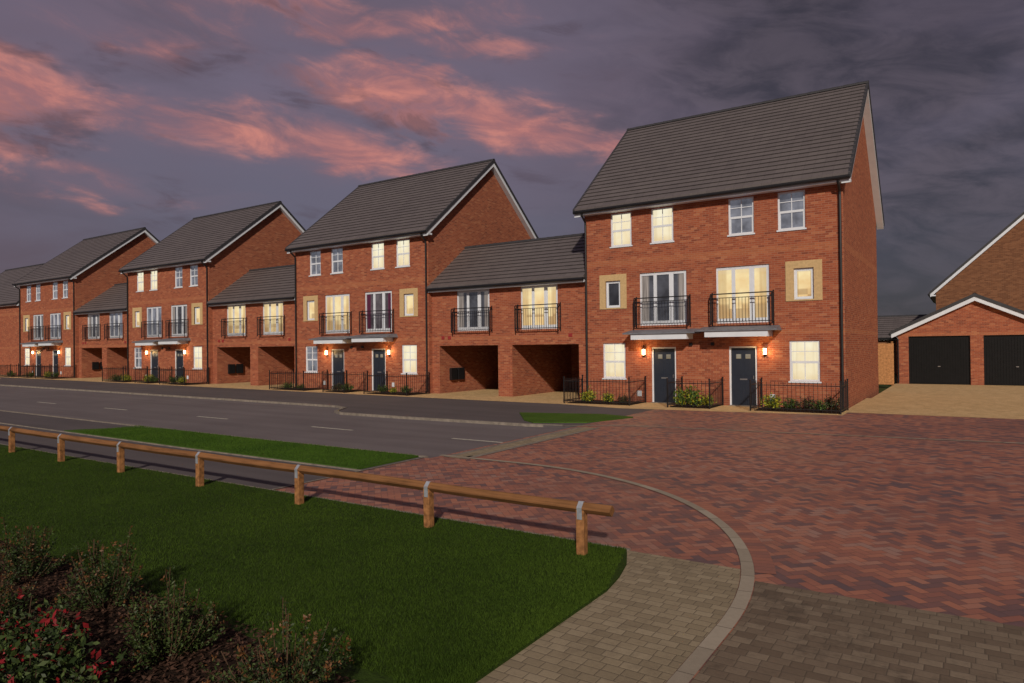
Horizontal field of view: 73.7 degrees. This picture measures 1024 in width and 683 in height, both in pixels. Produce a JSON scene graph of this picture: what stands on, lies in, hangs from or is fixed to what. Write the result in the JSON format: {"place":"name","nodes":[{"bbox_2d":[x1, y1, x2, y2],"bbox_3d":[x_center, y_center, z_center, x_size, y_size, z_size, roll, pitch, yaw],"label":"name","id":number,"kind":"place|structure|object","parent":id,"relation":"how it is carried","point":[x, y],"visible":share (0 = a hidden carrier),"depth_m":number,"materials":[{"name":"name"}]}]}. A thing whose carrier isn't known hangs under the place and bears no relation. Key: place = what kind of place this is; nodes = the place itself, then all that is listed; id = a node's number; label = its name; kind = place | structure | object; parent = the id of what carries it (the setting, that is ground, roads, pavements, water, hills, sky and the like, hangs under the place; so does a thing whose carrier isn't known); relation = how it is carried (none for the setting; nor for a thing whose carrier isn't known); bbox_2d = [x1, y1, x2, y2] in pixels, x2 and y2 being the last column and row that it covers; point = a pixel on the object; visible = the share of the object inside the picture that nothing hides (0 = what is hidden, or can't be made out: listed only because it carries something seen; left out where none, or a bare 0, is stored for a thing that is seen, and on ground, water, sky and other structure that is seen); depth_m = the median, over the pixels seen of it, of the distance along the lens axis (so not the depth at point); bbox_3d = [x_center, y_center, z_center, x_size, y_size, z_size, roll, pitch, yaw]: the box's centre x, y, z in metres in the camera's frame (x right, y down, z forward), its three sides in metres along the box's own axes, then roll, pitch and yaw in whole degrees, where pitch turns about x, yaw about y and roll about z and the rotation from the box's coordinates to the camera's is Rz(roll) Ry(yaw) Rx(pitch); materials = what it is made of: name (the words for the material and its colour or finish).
{"place":"outdoors","nodes":[
{"label":"outdoors","id":0,"kind":"place"},
{"bbox_2d":[0,411,420,489],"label":"footway","id":1,"kind":"structure","parent":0,"point":[250,476],"depth_m":14.65,"materials":[{"name":"concrete"}]},
{"bbox_2d":[0,422,360,470],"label":"edging","id":2,"kind":"object","parent":1,"relation":"on","point":[195,449],"visible":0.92,"depth_m":15.32,"materials":[{"name":"concrete"}]},
{"bbox_2d":[64,425,417,468],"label":"grass verge","id":3,"kind":"object","parent":1,"relation":"on","point":[328,453],"depth_m":15.13,"materials":[{"name":"green plant"}]},
{"bbox_2d":[2,444,630,550],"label":"edging","id":4,"kind":"object","parent":1,"relation":"on","point":[628,549],"visible":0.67,"depth_m":9.76,"materials":[{"name":"concrete"}]},
{"bbox_2d":[0,386,564,457],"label":"road","id":5,"kind":"structure","parent":0,"point":[296,423],"depth_m":21.84,"materials":[{"name":"grey asphalt"}]},
{"bbox_2d":[0,410,427,457],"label":"kerb","id":6,"kind":"structure","parent":5,"relation":"on","point":[424,456],"depth_m":21.12,"materials":[{"name":"concrete"}]},
{"bbox_2d":[0,384,562,426],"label":"kerb","id":7,"kind":"structure","parent":5,"relation":"on","point":[337,411],"depth_m":25.75,"materials":[{"name":"concrete"}]},
{"bbox_2d":[0,444,626,682],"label":"lawn","id":8,"kind":"structure","parent":0,"point":[358,674],"depth_m":7.24,"materials":[{"name":"green plant"}]},
{"bbox_2d":[0,538,355,682],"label":"planting bed","id":9,"kind":"object","parent":8,"relation":"on","point":[108,621],"depth_m":5.22,"materials":[{"name":"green plant"}]},
{"bbox_2d":[0,572,46,617],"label":"shrub","id":10,"kind":"object","parent":9,"relation":"on","point":[9,603],"visible":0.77,"depth_m":5.74,"materials":[{"name":"green plant"}]},
{"bbox_2d":[0,517,68,584],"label":"shrub","id":11,"kind":"object","parent":9,"relation":"on","point":[30,559],"visible":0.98,"depth_m":6.66,"materials":[{"name":"green plant"}]},
{"bbox_2d":[0,588,91,666],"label":"photinia shrub","id":12,"kind":"object","parent":9,"relation":"on","point":[9,627],"visible":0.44,"depth_m":5.00,"materials":[{"name":"green plant"}]},
{"bbox_2d":[0,609,124,682],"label":"photinia shrub","id":13,"kind":"object","parent":9,"relation":"on","point":[40,669],"visible":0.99,"depth_m":4.32,"materials":[{"name":"green plant"}]},
{"bbox_2d":[49,526,142,611],"bbox_3d":[-3.511,1.972,5.877,0.695,0.703,0.682,-1,-1,23],"label":"shrub","id":14,"kind":"object","parent":9,"relation":"on","point":[104,588],"visible":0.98,"depth_m":5.86,"materials":[{"name":"green plant"}]},
{"bbox_2d":[115,565,227,672],"bbox_3d":[-2.514,1.956,5.011,0.737,0.698,0.676,0,-1,-41],"label":"shrub","id":15,"kind":"object","parent":9,"relation":"on","point":[172,630],"visible":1,"depth_m":4.89,"materials":[{"name":"green plant"}]},
{"bbox_2d":[198,596,353,682],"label":"shrub","id":16,"kind":"object","parent":9,"relation":"on","point":[306,667],"visible":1,"depth_m":4.28,"materials":[{"name":"green plant"}]},
{"bbox_2d":[0,425,613,554],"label":"knee rail fence","id":17,"kind":"object","parent":8,"relation":"on","point":[582,509],"visible":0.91,"depth_m":9.22,"materials":[{"name":"wood"}]},
{"bbox_2d":[0,377,654,428],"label":"footway","id":18,"kind":"structure","parent":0,"point":[482,410],"depth_m":28.21,"materials":[{"name":"concrete"}]},
{"bbox_2d":[519,412,632,422],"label":"grass verge","id":19,"kind":"object","parent":18,"relation":"on","point":[557,418],"depth_m":21.35,"materials":[{"name":"green plant"}]},
{"bbox_2d":[275,458,428,490],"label":"curb","id":20,"kind":"structure","parent":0,"point":[308,483],"depth_m":12.55,"materials":[{"name":"grey concrete"}]},
{"bbox_2d":[9,376,870,414],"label":"front paving","id":21,"kind":"structure","parent":0,"point":[492,394],"depth_m":30.89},
{"bbox_2d":[43,377,69,378],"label":"planting bed","id":22,"kind":"object","parent":21,"relation":"on","point":[57,378],"visible":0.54,"depth_m":52.46,"materials":[{"name":"brown soil"}]},
{"bbox_2d":[35,364,74,378],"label":"metal railing","id":23,"kind":"object","parent":22,"relation":"on","point":[51,366],"visible":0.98,"depth_m":52.42,"materials":[{"name":"black metal"}]},
{"bbox_2d":[102,366,145,381],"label":"metal railing","id":24,"kind":"object","parent":21,"relation":"on","point":[103,375],"visible":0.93,"depth_m":47.47,"materials":[{"name":"black metal"}]},
{"bbox_2d":[167,383,207,384],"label":"planting bed","id":25,"kind":"object","parent":21,"relation":"on","point":[187,384],"visible":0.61,"depth_m":43.48,"materials":[{"name":"brown soil"}]},
{"bbox_2d":[159,367,208,384],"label":"metal railing","id":26,"kind":"object","parent":25,"relation":"on","point":[178,372],"visible":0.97,"depth_m":43.09,"materials":[{"name":"black metal"}]},
{"bbox_2d":[276,387,321,390],"bbox_3d":[-11.622,2.605,37.413,2.650,0.045,1.570,-1,-1,33],"label":"planting bed","id":27,"kind":"object","parent":21,"relation":"on","point":[299,389],"visible":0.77,"depth_m":36.81,"materials":[{"name":"brown soil"}]},
{"bbox_2d":[269,369,327,390],"bbox_3d":[-11.695,2.085,37.360,2.856,1.070,1.656,-1,-1,33],"label":"metal railing","id":28,"kind":"object","parent":27,"relation":"on","point":[291,373],"visible":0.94,"depth_m":36.70,"materials":[{"name":"black metal"}]},
{"bbox_2d":[325,390,366,392],"bbox_3d":[-8.578,2.574,35.398,1.450,0.038,1.570,-1,-1,33],"label":"planting bed","id":29,"kind":"object","parent":21,"relation":"on","point":[348,391],"visible":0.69,"depth_m":34.95,"materials":[{"name":"brown soil"}]},
{"bbox_2d":[322,370,367,392],"bbox_3d":[-8.631,2.054,35.332,1.606,1.070,1.656,-1,-1,33],"label":"metal railing","id":30,"kind":"object","parent":29,"relation":"on","point":[343,380],"visible":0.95,"depth_m":35.07,"materials":[{"name":"black metal"}]},
{"bbox_2d":[367,391,428,395],"bbox_3d":[-5.576,2.543,33.411,2.650,0.045,1.570,-1,-1,33],"label":"planting bed","id":31,"kind":"object","parent":21,"relation":"on","point":[396,393],"visible":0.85,"depth_m":33.12,"materials":[{"name":"brown soil"}]},
{"bbox_2d":[363,371,429,395],"bbox_3d":[-5.650,2.024,33.358,2.856,1.070,1.656,-1,-1,33],"label":"metal railing","id":32,"kind":"object","parent":31,"relation":"on","point":[406,376],"visible":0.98,"depth_m":32.92,"materials":[{"name":"black metal"}]},
{"bbox_2d":[568,400,644,404],"bbox_3d":[3.763,2.432,27.229,2.650,0.030,1.570,-1,-1,33],"label":"planting bed","id":33,"kind":"object","parent":21,"relation":"on","point":[583,402],"visible":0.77,"depth_m":26.88,"materials":[{"name":"brown soil"}]},
{"bbox_2d":[563,375,645,405],"bbox_3d":[3.689,1.912,27.177,2.856,1.070,1.656,-1,-1,33],"label":"metal railing","id":34,"kind":"object","parent":33,"relation":"on","point":[603,381],"visible":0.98,"depth_m":26.50,"materials":[{"name":"black metal"}]},
{"bbox_2d":[670,403,721,408],"bbox_3d":[6.806,2.380,25.215,1.450,0.030,1.570,-1,-1,33],"label":"planting bed","id":35,"kind":"object","parent":21,"relation":"on","point":[687,406],"visible":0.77,"depth_m":24.82,"materials":[{"name":"brown soil"}]},
{"bbox_2d":[684,385,704,404],"bbox_3d":[6.629,1.966,24.897,0.744,0.799,0.813,-1,-1,-6],"label":"shrub","id":36,"kind":"object","parent":35,"relation":"on","point":[691,399],"visible":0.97,"depth_m":24.72,"materials":[{"name":"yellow plant"}]},
{"bbox_2d":[666,376,723,408],"bbox_3d":[6.753,1.860,25.148,1.606,1.070,1.656,-1,-1,33],"label":"metal railing","id":37,"kind":"object","parent":35,"relation":"on","point":[719,382],"visible":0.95,"depth_m":24.82,"materials":[{"name":"black metal"}]},
{"bbox_2d":[754,406,846,413],"bbox_3d":[9.808,2.330,23.228,2.650,0.030,1.570,-1,-1,33],"label":"planting bed","id":38,"kind":"object","parent":21,"relation":"on","point":[807,411],"visible":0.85,"depth_m":22.85,"materials":[{"name":"brown soil"}]},
{"bbox_2d":[760,393,782,409],"bbox_3d":[8.911,1.969,23.370,0.755,0.705,0.788,-1,-1,2],"label":"shrub","id":39,"kind":"object","parent":38,"relation":"on","point":[775,402],"visible":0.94,"depth_m":23.28,"materials":[{"name":"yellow plant"}]},
{"bbox_2d":[749,377,848,413],"bbox_3d":[9.734,1.810,23.175,2.856,1.070,1.656,-1,-1,33],"label":"metal railing","id":40,"kind":"object","parent":38,"relation":"on","point":[754,403],"visible":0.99,"depth_m":22.62,"materials":[{"name":"black metal"}]},
{"bbox_2d":[821,395,845,410],"bbox_3d":[10.663,2.017,22.674,0.833,0.554,0.892,0,-1,-37],"label":"shrub","id":41,"kind":"object","parent":38,"relation":"on","point":[835,404],"visible":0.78,"depth_m":22.63,"materials":[{"name":"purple plant"}]},
{"bbox_2d":[0,0,1023,315],"label":"sky","id":42,"kind":"structure","parent":0,"point":[158,116],"materials":[{"name":"purple"}]},
{"bbox_2d":[8,374,1023,403],"bbox_3d":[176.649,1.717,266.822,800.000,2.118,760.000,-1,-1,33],"label":"ground","id":43,"kind":"structure","parent":0,"point":[882,387],"depth_m":38.68,"materials":[{"name":"beige stone"}]},
{"bbox_2d":[0,263,44,374],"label":"end house","id":44,"kind":"structure","parent":43,"relation":"on","point":[9,323],"depth_m":60.81,"materials":[{"name":"red brick"}]},
{"bbox_2d":[12,227,159,377],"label":"townhouse pair","id":45,"kind":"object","parent":43,"relation":"on","point":[56,292],"visible":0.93,"depth_m":55.87,"materials":[{"name":"red brick"}]},
{"bbox_2d":[33,314,42,339],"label":"french window","id":46,"kind":"structure","parent":45,"relation":"in","point":[38,319],"depth_m":56.98,"materials":[{"name":"white plastic"}]},
{"bbox_2d":[50,313,60,338],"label":"french window","id":47,"kind":"structure","parent":45,"relation":"in","point":[55,318],"depth_m":55.20,"materials":[{"name":"white plastic"}]},
{"bbox_2d":[73,283,126,378],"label":"carport house","id":48,"kind":"structure","parent":43,"relation":"on","point":[103,329],"depth_m":51.94,"materials":[{"name":"red brick"}]},
{"bbox_2d":[88,313,99,338],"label":"french window","id":49,"kind":"structure","parent":48,"relation":"in","point":[92,318],"depth_m":52.29,"materials":[{"name":"white plastic"}]},
{"bbox_2d":[110,312,121,337],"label":"french window","id":50,"kind":"structure","parent":48,"relation":"in","point":[115,317],"depth_m":50.55,"materials":[{"name":"white plastic"}]},
{"bbox_2d":[118,201,305,383],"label":"townhouse pair","id":51,"kind":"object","parent":43,"relation":"on","point":[179,278],"visible":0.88,"depth_m":46.38,"materials":[{"name":"red brick"}]},
{"bbox_2d":[147,306,161,336],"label":"french window","id":52,"kind":"structure","parent":51,"relation":"in","point":[153,313],"depth_m":47.10,"materials":[{"name":"white plastic"}]},
{"bbox_2d":[151,350,157,379],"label":"door","id":53,"kind":"structure","parent":51,"relation":"in","point":[154,353],"depth_m":47.10,"materials":[{"name":"blue paint"}]},
{"bbox_2d":[175,267,182,287],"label":"window","id":54,"kind":"structure","parent":51,"relation":"in","point":[178,270],"depth_m":45.54,"materials":[{"name":"white plastic"}]},
{"bbox_2d":[171,304,186,336],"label":"french window","id":55,"kind":"structure","parent":51,"relation":"in","point":[178,312],"depth_m":45.54,"materials":[{"name":"white plastic"}]},
{"bbox_2d":[175,349,182,382],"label":"door","id":56,"kind":"structure","parent":51,"relation":"in","point":[178,352],"depth_m":45.43,"materials":[{"name":"blue paint"}]},
{"bbox_2d":[189,265,197,286],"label":"window","id":57,"kind":"structure","parent":51,"relation":"in","point":[193,268],"depth_m":44.49,"materials":[{"name":"white plastic"}]},
{"bbox_2d":[192,346,201,368],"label":"window","id":58,"kind":"structure","parent":51,"relation":"in","point":[197,349],"depth_m":44.25,"materials":[{"name":"beige glass"}]},
{"bbox_2d":[206,264,294,385],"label":"carport house","id":59,"kind":"structure","parent":43,"relation":"on","point":[253,326],"depth_m":42.13,"materials":[{"name":"red brick"}]},
{"bbox_2d":[227,304,245,335],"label":"french window","id":60,"kind":"structure","parent":59,"relation":"in","point":[233,311],"depth_m":42.46,"materials":[{"name":"glass"}]},
{"bbox_2d":[263,302,282,334],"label":"french window","id":61,"kind":"structure","parent":59,"relation":"in","point":[271,308],"depth_m":40.48,"materials":[{"name":"beige glass"}]},
{"bbox_2d":[285,159,538,392],"bbox_3d":[-5.373,-3.649,40.442,10.500,12.793,11.905,-1,-1,33],"label":"townhouse pair","id":62,"kind":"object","parent":43,"relation":"on","point":[373,261],"visible":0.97,"depth_m":36.35,"materials":[{"name":"red brick"}]},
{"bbox_2d":[306,346,317,372],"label":"window","id":63,"kind":"structure","parent":62,"relation":"in","point":[311,351],"depth_m":38.24,"materials":[{"name":"white plastic"}]},
{"bbox_2d":[309,250,320,276],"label":"window","id":64,"kind":"structure","parent":62,"relation":"in","point":[315,256],"depth_m":38.06,"materials":[{"name":"white plastic"}]},
{"bbox_2d":[330,247,342,274],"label":"window","id":65,"kind":"structure","parent":62,"relation":"in","point":[337,253],"depth_m":37.07,"materials":[{"name":"grey glass"}]},
{"bbox_2d":[326,294,349,333],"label":"french window","id":66,"kind":"structure","parent":62,"relation":"in","point":[340,302],"depth_m":37.10,"materials":[{"name":"glass"}]},
{"bbox_2d":[332,349,343,389],"bbox_3d":[-9.428,1.512,36.940,1.000,2.200,0.240,-1,-1,33],"label":"door","id":67,"kind":"structure","parent":62,"relation":"in","point":[337,354],"depth_m":37.04,"materials":[{"name":"blue paint"}]},
{"bbox_2d":[370,242,384,270],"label":"window","id":68,"kind":"structure","parent":62,"relation":"in","point":[377,248],"depth_m":35.36,"materials":[{"name":"glass"}]},
{"bbox_2d":[365,290,391,331],"bbox_3d":[-6.871,-1.541,35.354,1.920,2.100,0.070,-1,-1,33],"label":"french window","id":69,"kind":"structure","parent":62,"relation":"in","point":[380,300],"depth_m":35.40,"materials":[{"name":"white plastic"}]},
{"bbox_2d":[371,349,385,391],"bbox_3d":[-6.894,1.469,35.262,1.000,2.200,0.240,-1,-1,33],"label":"door","id":70,"kind":"structure","parent":62,"relation":"in","point":[378,355],"depth_m":35.34,"materials":[{"name":"blue paint"}]},
{"bbox_2d":[395,239,409,267],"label":"window","id":71,"kind":"structure","parent":62,"relation":"in","point":[403,248],"depth_m":34.41,"materials":[{"name":"glass"}]},
{"bbox_2d":[405,294,413,315],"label":"window","id":72,"kind":"structure","parent":62,"relation":"in","point":[409,311],"depth_m":34.22,"materials":[{"name":"beige glass"}]},
{"bbox_2d":[401,345,417,374],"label":"window","id":73,"kind":"structure","parent":62,"relation":"in","point":[409,352],"depth_m":34.17,"materials":[{"name":"glass"}]},
{"bbox_2d":[426,233,585,398],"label":"carport house","id":74,"kind":"structure","parent":43,"relation":"on","point":[508,318],"depth_m":32.01,"materials":[{"name":"red brick"}]},
{"bbox_2d":[457,289,489,330],"bbox_3d":[-1.800,-1.472,32.296,1.920,1.940,0.070,-1,-1,33],"label":"french window","id":75,"kind":"structure","parent":74,"relation":"in","point":[469,298],"depth_m":32.34,"materials":[{"name":"white plastic"}]},
{"bbox_2d":[521,284,557,328],"bbox_3d":[1.235,-1.523,30.287,1.920,1.940,0.070,-1,-1,33],"label":"french window","id":76,"kind":"structure","parent":74,"relation":"in","point":[541,294],"depth_m":30.31,"materials":[{"name":"beige glass"}]},
{"bbox_2d":[573,80,884,408],"bbox_3d":[10.009,-3.958,30.260,10.500,13.023,11.905,-1,-1,33],"label":"townhouse pair","id":77,"kind":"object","parent":43,"relation":"on","point":[735,247],"visible":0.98,"depth_m":26.11,"materials":[{"name":"red brick"}]},
{"bbox_2d":[606,281,619,307],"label":"window","id":78,"kind":"structure","parent":77,"relation":"in","point":[612,287],"depth_m":28.06,"materials":[{"name":"white plastic"}]},
{"bbox_2d":[602,343,626,379],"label":"window","id":79,"kind":"structure","parent":77,"relation":"in","point":[614,353],"depth_m":28.00,"materials":[{"name":"glass"}]},
{"bbox_2d":[610,212,632,247],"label":"window","id":80,"kind":"structure","parent":77,"relation":"in","point":[621,235],"depth_m":27.84,"materials":[{"name":"glass"}]},
{"bbox_2d":[650,206,674,243],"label":"window","id":81,"kind":"structure","parent":77,"relation":"in","point":[661,218],"depth_m":26.88,"materials":[{"name":"glass"}]},
{"bbox_2d":[640,270,686,325],"bbox_3d":[5.961,-1.691,26.859,1.920,2.100,0.070,-1,-1,33],"label":"french window","id":82,"kind":"structure","parent":77,"relation":"in","point":[669,283],"depth_m":26.87,"materials":[{"name":"white plastic"}]},
{"bbox_2d":[651,347,676,403],"bbox_3d":[5.956,1.318,26.756,1.000,2.200,0.240,-1,-1,33],"label":"door","id":83,"kind":"structure","parent":77,"relation":"in","point":[663,358],"depth_m":26.84,"materials":[{"name":"blue paint"}]},
{"bbox_2d":[727,196,754,236],"bbox_3d":[8.449,-4.601,25.165,1.000,1.405,0.155,-1,-1,33],"label":"window","id":84,"kind":"structure","parent":77,"relation":"in","point":[741,210],"depth_m":25.19,"materials":[{"name":"grey glass"}]},
{"bbox_2d":[716,264,769,323],"bbox_3d":[8.513,-1.734,25.170,1.920,2.100,0.070,-1,-1,33],"label":"french window","id":85,"kind":"structure","parent":77,"relation":"in","point":[750,278],"depth_m":25.17,"materials":[{"name":"glass"}]},
{"bbox_2d":[729,346,757,406],"bbox_3d":[8.490,1.276,25.079,1.000,2.200,0.240,-1,-1,33],"label":"door","id":86,"kind":"structure","parent":77,"relation":"in","point":[742,359],"depth_m":25.16,"materials":[{"name":"blue paint"}]},
{"bbox_2d":[776,190,806,231],"bbox_3d":[9.908,-4.626,24.199,1.000,1.405,0.155,-1,-1,33],"label":"window","id":87,"kind":"structure","parent":77,"relation":"in","point":[791,204],"depth_m":24.22,"materials":[{"name":"white plastic"}]},
{"bbox_2d":[794,267,813,299],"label":"window","id":88,"kind":"structure","parent":77,"relation":"in","point":[803,277],"depth_m":24.01,"materials":[{"name":"glass"}]},
{"bbox_2d":[788,340,821,382],"bbox_3d":[10.276,0.709,23.949,1.080,1.485,0.155,-1,-1,33],"label":"window","id":89,"kind":"structure","parent":77,"relation":"in","point":[804,355],"depth_m":23.97,"materials":[{"name":"beige glass"}]},
{"bbox_2d":[878,341,893,384],"bbox_3d":[18.112,1.206,37.861,5.377,2.350,0.140,-1,-1,33],"label":"timber fence","id":90,"kind":"object","parent":43,"relation":"on","point":[885,363],"visible":0.14,"depth_m":36.51,"materials":[{"name":"brown wood"}]},
{"bbox_2d":[878,314,926,373],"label":"garage","id":91,"kind":"structure","parent":43,"relation":"on","point":[887,324],"depth_m":53.49,"materials":[{"name":"grey brick"}]},
{"bbox_2d":[888,292,1023,385],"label":"garage block","id":92,"kind":"structure","parent":43,"relation":"on","point":[974,338],"depth_m":36.26,"materials":[{"name":"red brick"}]},
{"bbox_2d":[908,335,970,384],"bbox_3d":[23.128,1.008,36.970,2.830,2.620,0.090,-1,-1,33],"label":"garage door","id":93,"kind":"structure","parent":92,"relation":"in","point":[932,359],"depth_m":36.95,"materials":[{"name":"black metal"}]},
{"bbox_2d":[983,335,1023,384],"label":"garage door","id":94,"kind":"structure","parent":92,"relation":"in","point":[1003,354],"depth_m":35.40,"materials":[{"name":"black metal"}]},
{"bbox_2d":[928,212,1023,310],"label":"detached house","id":95,"kind":"structure","parent":43,"relation":"on","point":[993,268],"depth_m":43.27,"materials":[{"name":"brown brick"}]},
{"bbox_2d":[281,409,1023,682],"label":"block paving","id":96,"kind":"structure","parent":0,"point":[928,523],"depth_m":10.30,"materials":[{"name":"red brick"}]},
{"bbox_2d":[443,427,581,456],"bbox_3d":[0.263,2.384,16.552,0.140,0.001,5.900,-1,-1,33],"label":"concrete band","id":97,"kind":"object","parent":96,"relation":"on","point":[510,442],"visible":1,"depth_m":16.11,"materials":[{"name":"grey concrete"}]},
{"bbox_2d":[452,427,591,458],"bbox_3d":[0.499,2.382,16.456,0.360,0.001,6.000,-1,-1,33],"label":"sett band","id":98,"kind":"object","parent":96,"relation":"on","point":[483,451],"visible":1,"depth_m":15.95,"materials":[{"name":"grey stone"}]},
{"bbox_2d":[463,427,599,458],"bbox_3d":[0.735,2.377,16.360,0.140,0.001,6.100,-1,-1,33],"label":"concrete band","id":99,"kind":"object","parent":96,"relation":"on","point":[531,443],"visible":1,"depth_m":15.90,"materials":[{"name":"grey concrete"}]},
{"bbox_2d":[440,455,754,682],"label":"concrete band","id":100,"kind":"object","parent":96,"relation":"on","point":[692,664],"visible":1,"depth_m":6.03,"materials":[{"name":"grey concrete"}]},
{"bbox_2d":[476,550,739,682],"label":"sett path","id":101,"kind":"structure","parent":96,"relation":"on","point":[648,618],"depth_m":5.41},
{"bbox_2d":[467,456,775,573],"bbox_3d":[1.516,2.321,10.748,1.753,0.001,8.306,0,-1,-25],"label":"header course","id":102,"kind":"object","parent":96,"relation":"on","point":[761,557],"visible":1,"depth_m":8.68,"materials":[{"name":"grey concrete"}]},
{"bbox_2d":[691,581,1023,682],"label":"sett carriageway","id":103,"kind":"structure","parent":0,"point":[781,634],"depth_m":5.08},
{"bbox_2d":[849,384,1023,418],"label":"driveway","id":104,"kind":"structure","parent":0,"point":[993,401],"depth_m":26.05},
{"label":"planting bed","id":105,"kind":"structure","parent":0,"visible":0},
{"bbox_2d":[135,366,171,383],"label":"metal railing","id":106,"kind":"object","parent":105,"relation":"on","point":[146,375],"visible":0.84,"depth_m":44.91,"materials":[{"name":"black metal"}]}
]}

